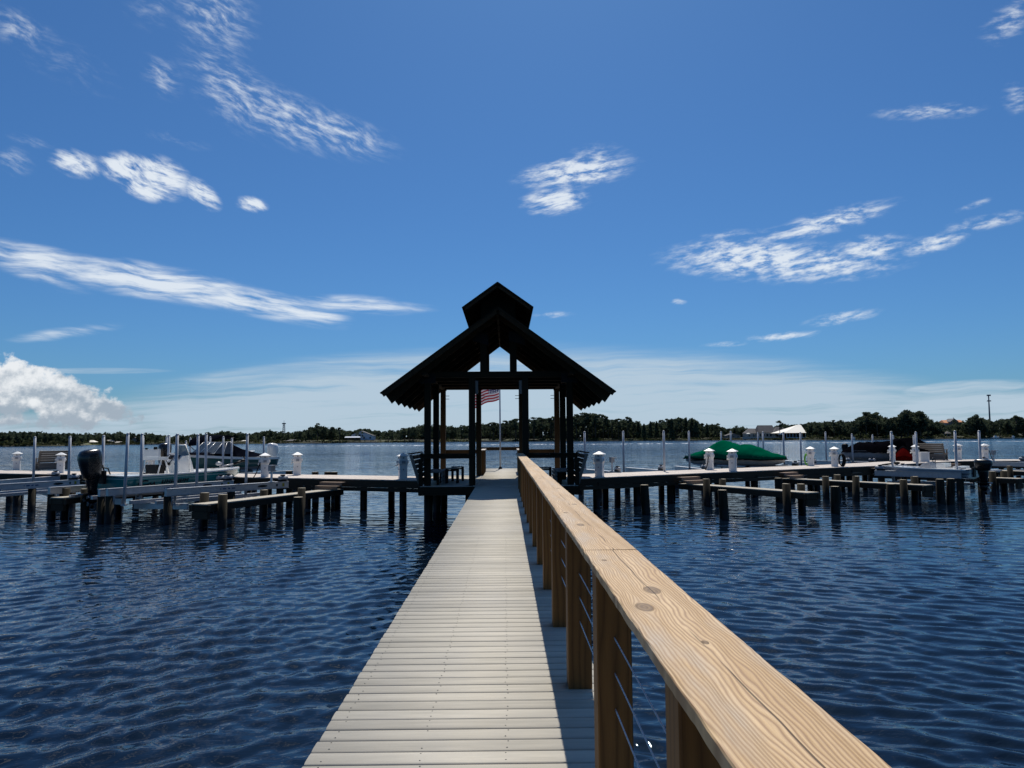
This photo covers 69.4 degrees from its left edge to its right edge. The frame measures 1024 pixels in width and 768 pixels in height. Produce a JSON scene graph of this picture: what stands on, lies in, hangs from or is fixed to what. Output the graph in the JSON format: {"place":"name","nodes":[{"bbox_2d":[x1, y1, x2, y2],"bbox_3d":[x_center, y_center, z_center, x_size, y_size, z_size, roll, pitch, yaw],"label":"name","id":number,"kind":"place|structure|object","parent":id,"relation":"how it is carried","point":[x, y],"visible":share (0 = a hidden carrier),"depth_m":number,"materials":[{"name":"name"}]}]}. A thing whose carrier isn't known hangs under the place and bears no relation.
{"place":"outdoors","nodes":[
{"label":"outdoors","id":0,"kind":"place"},
{"bbox_2d":[0,438,1023,767],"bbox_3d":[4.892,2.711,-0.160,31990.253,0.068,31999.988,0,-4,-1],"label":"river","id":1,"kind":"structure","parent":0,"point":[130,636],"depth_m":12.21,"materials":[{"name":"blue liquid"}]},
{"bbox_2d":[0,436,79,511],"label":"lift","id":2,"kind":"object","parent":1,"relation":"in","point":[33,486],"visible":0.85,"depth_m":30.63,"materials":[{"name":"metal"}]},
{"bbox_2d":[49,488,160,518],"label":"finger pier","id":3,"kind":"structure","parent":1,"relation":"in","point":[63,502],"depth_m":26.29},
{"bbox_2d":[46,433,223,522],"bbox_3d":[-13.976,4.633,27.956,3.170,5.529,5.391,-3,-5,27],"label":"lift","id":4,"kind":"object","parent":1,"relation":"in","point":[55,491],"visible":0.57,"depth_m":26.69,"materials":[{"name":"metal"}]},
{"bbox_2d":[77,444,248,508],"bbox_3d":[-13.467,3.518,29.202,2.160,2.243,7.484,-3,-5,27],"label":"bay boat","id":5,"kind":"object","parent":4,"relation":"on","point":[94,476],"visible":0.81,"depth_m":27.68,"materials":[{"name":"white plastic"}]},
{"bbox_2d":[143,436,190,466],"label":"boat lift","id":6,"kind":"object","parent":1,"relation":"in","point":[166,442],"visible":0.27,"depth_m":41.92,"materials":[{"name":"metal"}]},
{"bbox_2d":[158,435,254,470],"bbox_3d":[-16.826,3.945,41.233,2.280,2.225,6.539,-2,-5,26],"label":"canopy boat","id":7,"kind":"object","parent":6,"relation":"on","point":[163,446],"visible":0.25,"depth_m":40.64,"materials":[{"name":"black metal"}]},
{"bbox_2d":[104,433,288,523],"bbox_3d":[-11.175,4.522,26.694,2.911,5.527,5.670,-3,-5,27],"label":"lift","id":8,"kind":"object","parent":1,"relation":"in","point":[170,504],"visible":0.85,"depth_m":25.90,"materials":[{"name":"metal"}]},
{"bbox_2d":[0,470,455,509],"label":"dock","id":9,"kind":"object","parent":1,"relation":"in","point":[390,485],"visible":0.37,"depth_m":30.32,"materials":[{"name":"wood"}]},
{"bbox_2d":[11,452,22,469],"bbox_3d":[-27.520,4.267,41.077,0.508,1.020,0.450,1,-5,-23],"label":"power pedestal","id":10,"kind":"object","parent":9,"relation":"on","point":[16,458],"visible":1,"depth_m":40.95,"materials":[{"name":"white plastic"}]},
{"bbox_2d":[35,451,67,470],"bbox_3d":[-25.307,4.202,40.732,0.808,1.069,1.500,-4,-6,41],"label":"dock bench","id":11,"kind":"object","parent":9,"relation":"on","point":[42,463],"visible":0.72,"depth_m":40.41,"materials":[{"name":"grey wood"}]},
{"bbox_2d":[54,452,66,472],"bbox_3d":[-22.460,3.916,36.761,0.508,1.020,0.450,1,-5,-23],"label":"power pedestal","id":12,"kind":"object","parent":9,"relation":"on","point":[60,459],"visible":0.97,"depth_m":36.64,"materials":[{"name":"white plastic"}]},
{"bbox_2d":[254,453,270,476],"bbox_3d":[-10.686,3.462,31.592,0.696,1.031,0.544,1,-4,-21],"label":"power pedestal","id":13,"kind":"object","parent":9,"relation":"on","point":[264,460],"visible":0.96,"depth_m":31.52,"materials":[{"name":"white plastic"}]},
{"bbox_2d":[291,452,302,474],"bbox_3d":[-9.625,3.555,33.053,0.508,1.020,0.450,1,-4,-21],"label":"power pedestal","id":14,"kind":"object","parent":9,"relation":"on","point":[297,459],"visible":0.99,"depth_m":32.92,"materials":[{"name":"white plastic"}]},
{"bbox_2d":[395,453,408,478],"bbox_3d":[-4.327,3.231,29.118,0.508,1.020,0.450,1,-4,-18],"label":"power pedestal","id":15,"kind":"object","parent":9,"relation":"on","point":[402,462],"visible":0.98,"depth_m":28.98,"materials":[{"name":"white plastic"}]},
{"bbox_2d":[209,436,294,492],"bbox_3d":[-14.780,5.478,38.902,3.566,5.450,6.320,-2,-5,25],"label":"lift","id":16,"kind":"object","parent":1,"relation":"in","point":[251,472],"visible":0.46,"depth_m":38.11,"materials":[{"name":"metal"}]},
{"bbox_2d":[170,441,282,471],"bbox_3d":[-15.339,4.107,39.858,2.530,2.015,7.349,-2,-5,26],"label":"bowrider","id":17,"kind":"object","parent":16,"relation":"on","point":[214,452],"visible":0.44,"depth_m":39.02,"materials":[{"name":"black plastic"}]},
{"bbox_2d":[189,482,345,528],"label":"finger pier","id":18,"kind":"structure","parent":1,"relation":"in","point":[203,508],"depth_m":24.66,"materials":[{"name":"wood"}]},
{"bbox_2d":[293,497,303,527],"bbox_3d":[-6.635,5.268,23.046,0.344,3.458,0.456,3,-5,-35],"label":"piling","id":19,"kind":"object","parent":1,"relation":"in","point":[298,512],"visible":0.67,"depth_m":23.06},
{"bbox_2d":[302,486,594,767],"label":"boardwalk","id":20,"kind":"structure","parent":1,"relation":"in","point":[465,666],"depth_m":4.95,"materials":[{"name":"wood"}]},
{"bbox_2d":[516,453,890,767],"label":"cable railing","id":21,"kind":"object","parent":20,"relation":"on","point":[732,700],"visible":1,"depth_m":2.07,"materials":[{"name":"brown wood"}]},
{"bbox_2d":[380,282,615,520],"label":"pavilion","id":22,"kind":"structure","parent":1,"relation":"in","point":[497,315],"depth_m":25.10,"materials":[{"name":"wood"}]},
{"bbox_2d":[408,452,444,484],"bbox_3d":[-2.939,3.073,26.281,1.078,1.282,3.320,0,-4,-1],"label":"pavilion bench","id":23,"kind":"object","parent":22,"relation":"on","point":[440,475],"visible":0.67,"depth_m":25.33,"materials":[{"name":"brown wood"}]},
{"bbox_2d":[445,468,458,482],"bbox_3d":[-2.127,3.256,26.315,0.465,0.530,0.470,0,-4,-1],"label":"side table","id":24,"kind":"object","parent":22,"relation":"on","point":[451,469],"visible":1,"depth_m":26.13,"materials":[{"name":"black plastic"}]},
{"bbox_2d":[451,466,463,480],"bbox_3d":[-2.040,3.358,27.712,0.465,0.530,0.470,0,-4,-6],"label":"side table","id":25,"kind":"object","parent":22,"relation":"on","point":[462,473],"visible":0.93,"depth_m":27.53,"materials":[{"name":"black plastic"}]},
{"bbox_2d":[552,450,589,484],"bbox_3d":[2.043,3.042,26.328,1.078,1.282,3.320,0,-4,-1],"label":"pavilion bench","id":26,"kind":"object","parent":22,"relation":"on","point":[557,474],"visible":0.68,"depth_m":25.42,"materials":[{"name":"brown wood"}]},
{"bbox_2d":[484,468,517,474],"bbox_3d":[-0.492,5.985,35.004,2.108,3.671,7.200,0,-4,-1],"label":"landing","id":27,"kind":"object","parent":1,"relation":"in","point":[506,471],"visible":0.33,"depth_m":35.06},
{"bbox_2d":[481,447,518,474],"bbox_3d":[-0.508,3.599,35.166,2.140,1.115,6.875,0,-4,-1],"label":"railing","id":28,"kind":"object","parent":27,"relation":"on","point":[483,453],"visible":0.5,"depth_m":34.84,"materials":[{"name":"brown wood"}]},
{"bbox_2d":[498,390,501,468],"bbox_3d":[-0.619,2.031,38.300,0.220,4.700,0.220,0,-4,-1],"label":"flagpole","id":29,"kind":"object","parent":27,"relation":"on","point":[500,467],"visible":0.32,"depth_m":38.24,"materials":[{"name":"white metal"}]},
{"bbox_2d":[475,390,498,407],"bbox_3d":[-1.383,0.576,38.399,1.416,1.372,0.135,-1,-4,3],"label":"flag","id":30,"kind":"object","parent":29,"relation":"attached to","point":[487,396],"visible":0.53,"depth_m":38.39,"materials":[{"name":"fabric"}]},
{"bbox_2d":[580,430,665,498],"bbox_3d":[5.349,5.016,35.399,3.115,5.581,4.320,1,-5,-22],"label":"lift","id":31,"kind":"object","parent":1,"relation":"in","point":[617,491],"visible":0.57,"depth_m":34.62,"materials":[{"name":"metal"}]},
{"bbox_2d":[640,485,649,513],"bbox_3d":[4.895,5.420,26.704,0.488,3.529,0.343,-3,-5,33],"label":"piling","id":32,"kind":"object","parent":1,"relation":"in","point":[645,500],"visible":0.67,"depth_m":26.72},
{"bbox_2d":[718,490,728,518],"bbox_3d":[7.209,5.303,24.831,0.346,3.461,0.520,3,-5,-37],"label":"piling","id":33,"kind":"object","parent":1,"relation":"in","point":[723,504],"visible":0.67,"depth_m":24.86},
{"bbox_2d":[674,431,799,491],"bbox_3d":[11.017,5.397,41.164,6.940,5.582,6.566,2,-5,-29],"label":"lift","id":34,"kind":"object","parent":1,"relation":"in","point":[794,463],"visible":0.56,"depth_m":40.22,"materials":[{"name":"metal"}]},
{"bbox_2d":[683,440,787,466],"bbox_3d":[12.777,3.930,41.748,2.634,1.508,6.035,3,-5,-37],"label":"covered boat","id":35,"kind":"object","parent":34,"relation":"on","point":[749,455],"visible":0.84,"depth_m":40.78,"materials":[{"name":"green fabric"}]},
{"bbox_2d":[677,476,820,513],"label":"finger pier","id":36,"kind":"structure","parent":1,"relation":"in","point":[800,494],"depth_m":27.52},
{"bbox_2d":[774,478,782,501],"bbox_3d":[11.263,5.699,30.986,0.485,3.509,0.343,2,-5,-34],"label":"piling","id":37,"kind":"object","parent":1,"relation":"in","point":[778,483],"visible":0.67,"depth_m":30.91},
{"bbox_2d":[566,459,1022,506],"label":"dock","id":38,"kind":"object","parent":1,"relation":"in","point":[633,480],"visible":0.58,"depth_m":33.62,"materials":[{"name":"wood"}]},
{"bbox_2d":[593,451,604,476],"bbox_3d":[3.519,3.241,30.004,0.508,1.020,0.450,-2,-5,22],"label":"power pedestal","id":39,"kind":"object","parent":38,"relation":"on","point":[599,460],"visible":1,"depth_m":29.84,"materials":[{"name":"white plastic"}]},
{"bbox_2d":[704,448,714,469],"bbox_3d":[9.444,3.607,35.496,0.508,1.031,0.524,-3,-5,28],"label":"power pedestal","id":40,"kind":"object","parent":38,"relation":"on","point":[709,455],"visible":1,"depth_m":35.37,"materials":[{"name":"white plastic"}]},
{"bbox_2d":[726,449,737,470],"bbox_3d":[10.071,3.477,33.856,0.508,1.020,0.450,-3,-5,28],"label":"power pedestal","id":41,"kind":"object","parent":38,"relation":"on","point":[732,456],"visible":1,"depth_m":33.70,"materials":[{"name":"white plastic"}]},
{"bbox_2d":[805,447,814,465],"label":"power pedestal","id":42,"kind":"object","parent":38,"relation":"on","point":[810,452],"visible":1,"depth_m":39.19,"materials":[{"name":"white plastic"}]},
{"bbox_2d":[829,447,838,466],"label":"power pedestal","id":43,"kind":"object","parent":38,"relation":"on","point":[834,453],"visible":1,"depth_m":38.13,"materials":[{"name":"white plastic"}]},
{"bbox_2d":[838,454,845,466],"bbox_3d":[16.957,3.921,37.986,0.371,0.672,0.116,0,-4,-1],"label":"garden hose","id":44,"kind":"object","parent":43,"relation":"hanging from","point":[843,460],"visible":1,"depth_m":37.96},
{"bbox_2d":[887,445,895,461],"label":"power pedestal","id":45,"kind":"object","parent":38,"relation":"on","point":[894,450],"visible":0.72,"depth_m":44.39,"materials":[{"name":"white plastic"}]},
{"bbox_2d":[895,446,912,460],"bbox_3d":[24.686,4.437,46.643,1.165,1.104,2.900,-3,-5,27],"label":"jet ski","id":46,"kind":"object","parent":38,"relation":"on","point":[902,453],"visible":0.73,"depth_m":45.56},
{"bbox_2d":[910,445,919,461],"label":"power pedestal","id":47,"kind":"object","parent":38,"relation":"on","point":[913,453],"visible":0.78,"depth_m":43.74,"materials":[{"name":"white plastic"}]},
{"bbox_2d":[918,452,929,461],"bbox_3d":[24.651,4.366,44.335,0.600,0.570,0.450,0,-4,-1],"label":"dock box","id":48,"kind":"object","parent":38,"relation":"on","point":[924,456],"visible":0.87,"depth_m":44.14,"materials":[{"name":"white plastic"}]},
{"bbox_2d":[918,443,947,459],"bbox_3d":[26.754,4.297,47.015,0.808,1.069,1.500,3,-5,-40],"label":"dock bench","id":49,"kind":"object","parent":38,"relation":"on","point":[934,447],"visible":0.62,"depth_m":46.70,"materials":[{"name":"grey wood"}]},
{"bbox_2d":[952,444,962,459],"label":"power pedestal","id":50,"kind":"object","parent":38,"relation":"on","point":[959,450],"visible":0.66,"depth_m":47.20,"materials":[{"name":"white plastic"}]},
{"bbox_2d":[981,444,992,459],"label":"power pedestal","id":51,"kind":"object","parent":38,"relation":"on","point":[985,451],"visible":0.76,"depth_m":46.57,"materials":[{"name":"white plastic"}]},
{"bbox_2d":[757,432,850,480],"bbox_3d":[18.984,5.793,47.149,4.126,5.554,11.050,0,-4,-1],"label":"lift","id":52,"kind":"object","parent":1,"relation":"in","point":[787,462],"visible":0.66,"depth_m":46.14,"materials":[{"name":"metal"}]},
{"bbox_2d":[830,486,839,513],"bbox_3d":[11.549,5.382,26.350,0.350,3.458,0.458,0,-4,-1],"label":"piling","id":53,"kind":"object","parent":1,"relation":"in","point":[835,499],"visible":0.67,"depth_m":26.26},
{"bbox_2d":[779,472,933,503],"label":"finger pier","id":54,"kind":"structure","parent":1,"relation":"in","point":[903,486],"depth_m":31.23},
{"bbox_2d":[798,434,914,479],"bbox_3d":[22.680,5.927,48.195,4.303,5.387,6.462,3,-5,-36],"label":"lift","id":55,"kind":"object","parent":1,"relation":"in","point":[829,462],"visible":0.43,"depth_m":46.57,"materials":[{"name":"metal"}]},
{"bbox_2d":[841,439,905,460],"bbox_3d":[24.187,4.509,49.563,2.233,1.698,4.323,3,-5,-37],"label":"covered boat","id":56,"kind":"object","parent":55,"relation":"on","point":[866,451],"visible":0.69,"depth_m":48.86,"materials":[{"name":"black fabric"}]},
{"bbox_2d":[902,438,933,453],"bbox_3d":[26.062,4.296,48.103,1.640,1.580,2.600,3,-5,-37],"label":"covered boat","id":57,"kind":"object","parent":55,"relation":"on","point":[908,442],"visible":0.17,"depth_m":47.82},
{"bbox_2d":[886,484,895,510],"bbox_3d":[13.830,5.394,26.930,0.345,3.489,0.475,-3,-5,35],"label":"piling","id":58,"kind":"object","parent":1,"relation":"in","point":[890,497],"visible":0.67,"depth_m":26.95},
{"bbox_2d":[874,430,985,500],"bbox_3d":[18.839,4.832,33.272,2.688,5.449,3.770,3,-5,-39],"label":"lift","id":59,"kind":"object","parent":1,"relation":"in","point":[881,472],"visible":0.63,"depth_m":32.59,"materials":[{"name":"metal"}]},
{"bbox_2d":[880,457,992,493],"bbox_3d":[18.728,4.015,32.828,1.700,1.532,4.652,3,-5,-39],"label":"skiff","id":60,"kind":"object","parent":59,"relation":"on","point":[981,469],"visible":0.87,"depth_m":31.56,"materials":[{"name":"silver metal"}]},
{"bbox_2d":[935,479,945,503],"bbox_3d":[17.315,5.571,29.689,0.354,3.487,0.443,0,-4,-1],"label":"piling","id":61,"kind":"object","parent":1,"relation":"in","point":[940,491],"visible":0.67,"depth_m":29.71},
{"bbox_2d":[870,468,1023,494],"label":"finger pier","id":62,"kind":"structure","parent":1,"relation":"in","point":[1003,480],"depth_m":33.75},
{"bbox_2d":[946,478,954,503],"bbox_3d":[17.651,5.565,29.771,0.466,3.508,0.344,-3,-5,33],"label":"piling","id":63,"kind":"object","parent":1,"relation":"in","point":[950,490],"visible":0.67,"depth_m":29.69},
{"bbox_2d":[951,464,1023,485],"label":"finger pier","id":64,"kind":"structure","parent":1,"relation":"in","point":[1011,472],"depth_m":40.03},
{"bbox_2d":[982,450,1023,476],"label":"boat lift","id":65,"kind":"object","parent":1,"relation":"in","point":[1020,463],"visible":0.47,"depth_m":42.08,"materials":[{"name":"metal"}]},
{"bbox_2d":[0,434,1023,446],"bbox_3d":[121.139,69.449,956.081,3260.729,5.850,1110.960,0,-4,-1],"label":"bank","id":66,"kind":"structure","parent":0,"point":[378,441],"depth_m":551.62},
{"bbox_2d":[319,426,327,439],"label":"oak tree","id":67,"kind":"object","parent":66,"relation":"on","point":[323,434],"visible":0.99,"depth_m":566.49,"materials":[{"name":"green plant"}]},
{"bbox_2d":[328,427,336,439],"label":"oak tree","id":68,"kind":"object","parent":66,"relation":"on","point":[331,434],"visible":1,"depth_m":579.11,"materials":[{"name":"green plant"}]},
{"bbox_2d":[351,431,375,439],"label":"house","id":69,"kind":"structure","parent":66,"relation":"on","point":[367,436],"depth_m":591.63,"materials":[{"name":"grey glass"}]},
{"bbox_2d":[408,427,416,440],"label":"oak tree","id":70,"kind":"object","parent":66,"relation":"on","point":[413,435],"visible":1,"depth_m":598.05,"materials":[{"name":"green plant"}]},
{"bbox_2d":[0,410,1022,443],"bbox_3d":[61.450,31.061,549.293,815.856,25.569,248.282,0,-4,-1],"label":"woods","id":71,"kind":"object","parent":66,"relation":"on","point":[613,433],"visible":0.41,"depth_m":589.46,"materials":[{"name":"plant"}]},
{"bbox_2d":[0,433,1023,446],"bbox_3d":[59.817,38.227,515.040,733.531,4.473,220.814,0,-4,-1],"label":"shore brush","id":72,"kind":"object","parent":66,"relation":"on","point":[76,443],"visible":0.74,"depth_m":520.02,"materials":[{"name":"green plant"}]},
{"bbox_2d":[573,414,580,437],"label":"pine tree","id":73,"kind":"object","parent":66,"relation":"on","point":[576,423],"visible":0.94,"depth_m":614.96,"materials":[{"name":"green plant"}]},
{"bbox_2d":[579,412,589,431],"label":"pine tree","id":74,"kind":"object","parent":66,"relation":"on","point":[586,418],"visible":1,"depth_m":612.13,"materials":[{"name":"green plant"}]},
{"bbox_2d":[641,424,647,438],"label":"conifer tree","id":75,"kind":"object","parent":66,"relation":"on","point":[643,433],"visible":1,"depth_m":589.06,"materials":[{"name":"green plant"}]},
{"bbox_2d":[648,421,653,437],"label":"conifer tree","id":76,"kind":"object","parent":66,"relation":"on","point":[650,433],"visible":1,"depth_m":593.27,"materials":[{"name":"green plant"}]},
{"bbox_2d":[654,421,659,438],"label":"conifer tree","id":77,"kind":"object","parent":66,"relation":"on","point":[656,432],"visible":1,"depth_m":595.05,"materials":[{"name":"green plant"}]},
{"bbox_2d":[668,418,675,437],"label":"conifer tree","id":78,"kind":"object","parent":66,"relation":"on","point":[672,432],"visible":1,"depth_m":581.43,"materials":[{"name":"green plant"}]},
{"bbox_2d":[682,417,687,437],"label":"conifer tree","id":79,"kind":"object","parent":66,"relation":"on","point":[685,426],"visible":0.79,"depth_m":590.05,"materials":[{"name":"green plant"}]},
{"bbox_2d":[684,418,700,436],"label":"oak tree","id":80,"kind":"object","parent":66,"relation":"on","point":[689,425],"visible":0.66,"depth_m":581.03,"materials":[{"name":"green plant"}]},
{"bbox_2d":[692,420,699,437],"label":"conifer tree","id":81,"kind":"object","parent":66,"relation":"on","point":[696,433],"visible":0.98,"depth_m":575.88,"materials":[{"name":"green plant"}]},
{"bbox_2d":[743,429,756,436],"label":"house","id":82,"kind":"structure","parent":66,"relation":"on","point":[752,432],"depth_m":556.14,"materials":[{"name":"grey glass"}]},
{"bbox_2d":[773,425,805,437],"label":"pavilion hall","id":83,"kind":"structure","parent":66,"relation":"on","point":[792,431],"depth_m":528.10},
{"bbox_2d":[805,422,813,436],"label":"oak tree","id":84,"kind":"object","parent":66,"relation":"on","point":[808,429],"visible":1,"depth_m":517.43,"materials":[{"name":"green plant"}]},
{"bbox_2d":[811,422,823,437],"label":"oak tree","id":85,"kind":"object","parent":66,"relation":"on","point":[816,432],"visible":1,"depth_m":512.44,"materials":[{"name":"green plant"}]},
{"bbox_2d":[832,420,847,434],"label":"oak tree","id":86,"kind":"object","parent":66,"relation":"on","point":[839,428],"visible":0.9,"depth_m":512.48,"materials":[{"name":"green plant"}]},
{"bbox_2d":[848,421,859,436],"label":"oak tree","id":87,"kind":"object","parent":66,"relation":"on","point":[854,429],"visible":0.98,"depth_m":505.95,"materials":[{"name":"green plant"}]},
{"bbox_2d":[857,417,868,435],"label":"oak tree","id":88,"kind":"object","parent":66,"relation":"on","point":[862,428],"visible":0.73,"depth_m":512.44,"materials":[{"name":"green plant"}]},
{"bbox_2d":[862,412,871,434],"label":"pine tree","id":89,"kind":"object","parent":66,"relation":"on","point":[865,414],"visible":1,"depth_m":507.55,"materials":[{"name":"green plant"}]},
{"bbox_2d":[860,413,878,436],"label":"oak tree","id":90,"kind":"object","parent":66,"relation":"on","point":[868,430],"visible":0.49,"depth_m":515.50,"materials":[{"name":"green plant"}]},
{"bbox_2d":[869,412,880,436],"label":"pine tree","id":91,"kind":"object","parent":66,"relation":"on","point":[874,414],"visible":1,"depth_m":506.78,"materials":[{"name":"green plant"}]},
{"bbox_2d":[869,415,884,436],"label":"oak tree","id":92,"kind":"object","parent":66,"relation":"on","point":[875,429],"visible":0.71,"depth_m":513.35,"materials":[{"name":"green plant"}]},
{"bbox_2d":[877,417,891,435],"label":"oak tree","id":93,"kind":"object","parent":66,"relation":"on","point":[886,427],"visible":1,"depth_m":506.15,"materials":[{"name":"green plant"}]},
{"bbox_2d":[889,417,904,435],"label":"oak tree","id":94,"kind":"object","parent":66,"relation":"on","point":[895,429],"visible":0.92,"depth_m":505.56,"materials":[{"name":"green plant"}]},
{"bbox_2d":[894,414,909,437],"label":"oak tree","id":95,"kind":"object","parent":66,"relation":"on","point":[903,424],"visible":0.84,"depth_m":506.45,"materials":[{"name":"green plant"}]},
{"bbox_2d":[897,409,917,435],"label":"oak tree","id":96,"kind":"object","parent":66,"relation":"on","point":[912,429],"visible":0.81,"depth_m":506.35,"materials":[{"name":"green plant"}]},
{"bbox_2d":[913,411,928,435],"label":"oak tree","id":97,"kind":"object","parent":66,"relation":"on","point":[923,418],"visible":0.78,"depth_m":509.85,"materials":[{"name":"green plant"}]},
{"bbox_2d":[927,419,938,435],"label":"oak tree","id":98,"kind":"object","parent":66,"relation":"on","point":[933,427],"visible":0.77,"depth_m":525.52,"materials":[{"name":"green plant"}]},
{"bbox_2d":[933,421,944,436],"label":"oak tree","id":99,"kind":"object","parent":66,"relation":"on","point":[939,430],"visible":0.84,"depth_m":526.80,"materials":[{"name":"green plant"}]},
{"bbox_2d":[961,420,976,434],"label":"oak tree","id":100,"kind":"object","parent":66,"relation":"on","point":[968,430],"visible":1,"depth_m":543.94,"materials":[{"name":"green plant"}]},
{"bbox_2d":[967,414,986,432],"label":"oak tree","id":101,"kind":"object","parent":66,"relation":"on","point":[978,422],"visible":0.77,"depth_m":545.76,"materials":[{"name":"green plant"}]},
{"bbox_2d":[973,417,990,434],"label":"oak tree","id":102,"kind":"object","parent":66,"relation":"on","point":[987,430],"visible":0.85,"depth_m":545.57,"materials":[{"name":"green plant"}]},
{"bbox_2d":[986,421,1000,434],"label":"oak tree","id":103,"kind":"object","parent":66,"relation":"on","point":[994,429],"visible":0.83,"depth_m":552.95,"materials":[{"name":"green plant"}]},
{"bbox_2d":[1001,419,1014,434],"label":"oak tree","id":104,"kind":"object","parent":66,"relation":"on","point":[1007,425],"visible":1,"depth_m":564.40,"materials":[{"name":"green plant"}]},
{"bbox_2d":[1010,415,1023,432],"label":"oak tree","id":105,"kind":"object","parent":66,"relation":"on","point":[1020,428],"visible":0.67,"depth_m":571.43,"materials":[{"name":"green plant"}]},
{"bbox_2d":[1012,416,1023,434],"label":"pine tree","id":106,"kind":"object","parent":66,"relation":"on","point":[1019,419],"visible":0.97,"depth_m":569.98,"materials":[{"name":"green plant"}]},
{"bbox_2d":[0,0,1023,436],"label":"sky","id":107,"kind":"structure","parent":0,"point":[244,216],"materials":[{"name":"blue"}]},
{"bbox_2d":[755,425,773,436],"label":"house","id":108,"kind":"structure","parent":0,"point":[767,430],"depth_m":553.10,"materials":[{"name":"grey glass"}]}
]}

